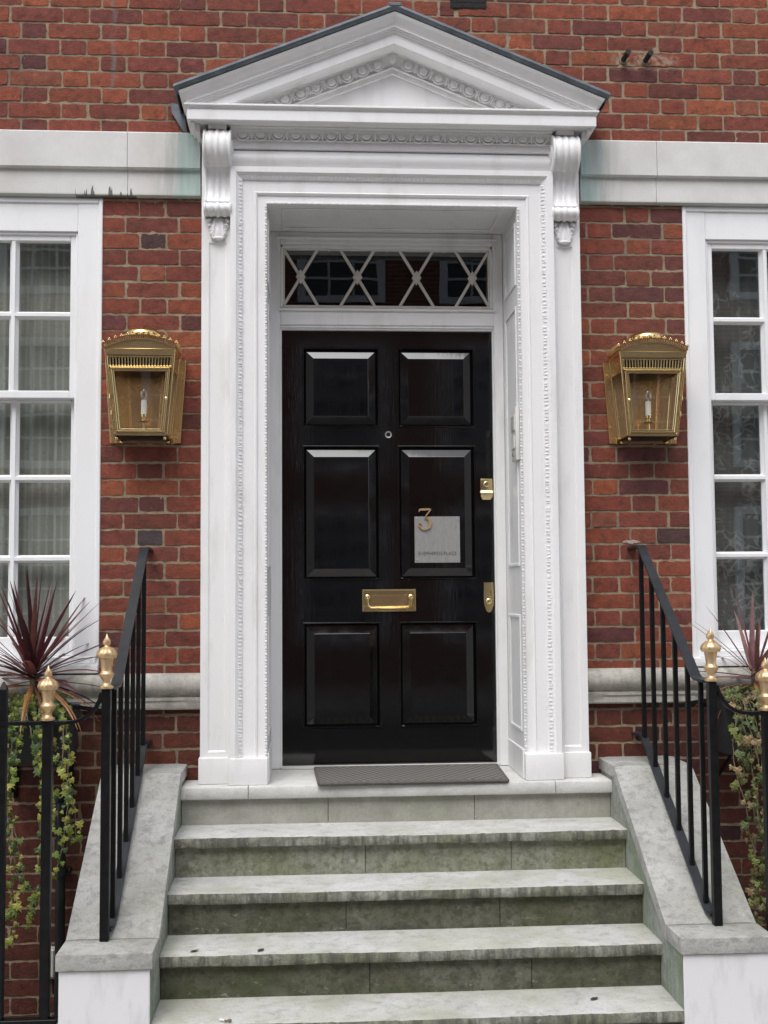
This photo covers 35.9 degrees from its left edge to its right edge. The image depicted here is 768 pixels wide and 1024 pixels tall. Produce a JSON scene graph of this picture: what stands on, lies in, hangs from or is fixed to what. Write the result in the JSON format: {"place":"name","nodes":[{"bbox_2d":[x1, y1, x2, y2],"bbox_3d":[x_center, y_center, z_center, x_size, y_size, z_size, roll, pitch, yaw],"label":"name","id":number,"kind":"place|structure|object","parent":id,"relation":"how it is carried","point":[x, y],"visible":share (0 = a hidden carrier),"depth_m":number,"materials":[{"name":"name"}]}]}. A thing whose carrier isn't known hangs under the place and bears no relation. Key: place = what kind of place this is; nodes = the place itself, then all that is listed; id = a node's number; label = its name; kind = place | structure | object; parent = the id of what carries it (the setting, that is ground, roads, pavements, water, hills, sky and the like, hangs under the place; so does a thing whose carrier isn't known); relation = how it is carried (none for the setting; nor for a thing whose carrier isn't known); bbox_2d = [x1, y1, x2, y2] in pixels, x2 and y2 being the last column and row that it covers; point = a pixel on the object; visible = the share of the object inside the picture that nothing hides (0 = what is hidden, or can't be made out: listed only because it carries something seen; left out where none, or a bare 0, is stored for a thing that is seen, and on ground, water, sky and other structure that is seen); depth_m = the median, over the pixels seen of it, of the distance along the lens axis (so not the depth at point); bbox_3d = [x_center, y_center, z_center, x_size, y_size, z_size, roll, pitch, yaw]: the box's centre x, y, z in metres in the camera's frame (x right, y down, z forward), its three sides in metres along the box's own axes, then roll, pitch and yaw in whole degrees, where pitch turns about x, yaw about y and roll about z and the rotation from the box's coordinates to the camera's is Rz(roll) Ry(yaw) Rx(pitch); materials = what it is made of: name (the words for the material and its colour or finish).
{"place":"outdoors","nodes":[
{"label":"outdoors","id":0,"kind":"place"},
{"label":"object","id":1,"kind":"structure","parent":0,"visible":0},
{"bbox_2d":[55,763,186,1023],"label":"stair wall","id":2,"kind":"structure","parent":1,"relation":"on","point":[115,979],"depth_m":4.26,"materials":[{"name":"stone"}]},
{"bbox_2d":[96,547,152,941],"bbox_3d":[-1.021,0.835,4.697,0.072,1.420,1.031,0,-4,-4],"label":"stair railing","id":3,"kind":"object","parent":2,"relation":"on","point":[112,876],"visible":1,"depth_m":4.44,"materials":[{"name":"metal"}]},
{"bbox_2d":[0,0,767,1017],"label":"brick house","id":4,"kind":"structure","parent":1,"relation":"on","point":[378,270],"depth_m":5.39,"materials":[{"name":"brick"}]},
{"bbox_2d":[0,197,102,673],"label":"window","id":5,"kind":"structure","parent":4,"relation":"in","point":[51,249],"depth_m":5.34,"materials":[{"name":"white paint"}]},
{"bbox_2d":[51,946,54,978],"bbox_3d":[-1.439,1.937,5.090,0.056,0.130,0.038,0,-4,-4],"label":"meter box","id":6,"kind":"object","parent":4,"relation":"attached to","point":[52,960],"visible":0.24,"depth_m":5.07,"materials":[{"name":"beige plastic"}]},
{"bbox_2d":[8,704,100,797],"bbox_3d":[-1.389,1.020,5.024,0.512,0.420,0.299,0,-4,-4],"label":"planter","id":7,"kind":"object","parent":4,"relation":"attached to","point":[25,757],"visible":0.34,"depth_m":4.89,"materials":[{"name":"metal"}]},
{"bbox_2d":[5,691,83,949],"bbox_3d":[-1.476,1.272,4.849,0.530,1.051,0.335,0,-4,-4],"label":"ivy","id":8,"kind":"object","parent":7,"relation":"in","point":[15,709],"visible":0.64,"depth_m":4.74,"materials":[{"name":"green plant"}]},
{"bbox_2d":[0,566,120,733],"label":"cordyline","id":9,"kind":"object","parent":7,"relation":"in","point":[31,646],"visible":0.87,"depth_m":4.93,"materials":[{"name":"red plant"}]},
{"bbox_2d":[53,794,72,1022],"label":"drain pipe","id":10,"kind":"object","parent":4,"relation":"attached to","point":[63,871],"visible":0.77,"depth_m":5.06,"materials":[{"name":"black metal"}]},
{"bbox_2d":[102,327,186,443],"bbox_3d":[-1.058,-0.559,5.194,0.360,0.503,0.206,0,-4,-4],"label":"wall lantern","id":11,"kind":"object","parent":4,"relation":"attached to","point":[145,373],"depth_m":5.21,"materials":[{"name":"gold metal"}]},
{"bbox_2d":[109,367,169,432],"bbox_3d":[-1.054,-0.484,5.108,0.261,0.281,0.036,0,-4,-4],"label":"lantern door","id":12,"kind":"structure","parent":11,"relation":"in","point":[167,369],"depth_m":5.11,"materials":[{"name":"gold metal"}]},
{"bbox_2d":[282,331,496,765],"bbox_3d":[0.022,0.156,5.632,1.010,2.062,0.077,0,-4,-4],"label":"front door","id":13,"kind":"structure","parent":4,"relation":"in","point":[389,649],"depth_m":5.63,"materials":[{"name":"black paint"}]},
{"bbox_2d":[510,407,519,461],"bbox_3d":[0.588,-0.348,5.324,0.025,0.238,0.110,0,-4,-4],"label":"entry phone","id":14,"kind":"object","parent":4,"relation":"attached to","point":[515,437],"visible":1,"depth_m":5.28,"materials":[{"name":"beige plastic"}]},
{"bbox_2d":[602,331,688,443],"bbox_3d":[1.189,-0.566,5.338,0.360,0.503,0.206,0,-4,-4],"label":"wall lantern","id":15,"kind":"object","parent":4,"relation":"attached to","point":[644,372],"depth_m":5.36,"materials":[{"name":"gold metal"}]},
{"bbox_2d":[624,370,682,432],"bbox_3d":[1.197,-0.490,5.253,0.261,0.281,0.036,0,-4,-4],"label":"lantern door","id":16,"kind":"structure","parent":15,"relation":"in","point":[627,372],"depth_m":5.25,"materials":[{"name":"gold metal"}]},
{"bbox_2d":[679,696,761,776],"bbox_3d":[1.528,1.012,5.212,0.512,0.420,0.299,0,-4,-4],"label":"planter","id":17,"kind":"object","parent":4,"relation":"attached to","point":[725,735],"visible":0.23,"depth_m":5.08,"materials":[{"name":"metal"}]},
{"bbox_2d":[669,584,767,716],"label":"cordyline","id":18,"kind":"object","parent":17,"relation":"in","point":[754,657],"visible":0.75,"depth_m":5.18,"materials":[{"name":"red plant"}]},
{"bbox_2d":[720,684,765,925],"bbox_3d":[1.638,1.246,5.053,0.428,1.013,0.332,0,-4,-4],"label":"ivy","id":19,"kind":"object","parent":17,"relation":"in","point":[756,879],"visible":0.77,"depth_m":4.94,"materials":[{"name":"green plant"}]},
{"bbox_2d":[682,207,767,665],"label":"window","id":20,"kind":"structure","parent":4,"relation":"in","point":[725,249],"depth_m":5.54,"materials":[{"name":"white paint"}]},
{"bbox_2d":[151,762,683,1023],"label":"front steps","id":21,"kind":"structure","parent":1,"relation":"on","point":[516,898],"depth_m":4.59,"materials":[{"name":"stone"}]},
{"bbox_2d":[219,1018,231,1021],"bbox_3d":[-0.544,1.742,4.059,0.047,0.012,0.015,-2,-4,18],"label":"cigarette end","id":22,"kind":"object","parent":21,"relation":"on","point":[225,1020],"visible":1,"depth_m":4.05,"materials":[{"name":"white paper"}]},
{"bbox_2d":[314,763,508,785],"bbox_3d":[0.118,1.168,5.274,0.860,0.016,0.474,0,-4,-4],"label":"doormat","id":23,"kind":"object","parent":21,"relation":"on","point":[403,774],"visible":1,"depth_m":5.23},
{"bbox_2d":[599,756,767,1023],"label":"stair wall","id":24,"kind":"structure","parent":1,"relation":"on","point":[711,973],"depth_m":4.40,"materials":[{"name":"stone"}]},
{"bbox_2d":[627,545,722,925],"bbox_3d":[1.180,0.829,4.839,0.072,1.420,1.031,0,-4,-4],"label":"stair railing","id":25,"kind":"object","parent":24,"relation":"on","point":[710,648],"visible":1,"depth_m":4.59,"materials":[{"name":"metal"}]},
{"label":"area kerb","id":26,"kind":"structure","parent":0,"visible":0},
{"bbox_2d":[0,665,102,1023],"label":"area railing","id":27,"kind":"object","parent":26,"relation":"on","point":[48,686],"visible":1,"depth_m":4.17,"materials":[{"name":"black metal"}]},
{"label":"area kerb","id":28,"kind":"structure","parent":0,"visible":0},
{"bbox_2d":[716,658,767,930],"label":"area railing","id":29,"kind":"object","parent":28,"relation":"on","point":[761,676],"visible":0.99,"depth_m":4.36,"materials":[{"name":"black metal"}]}
]}

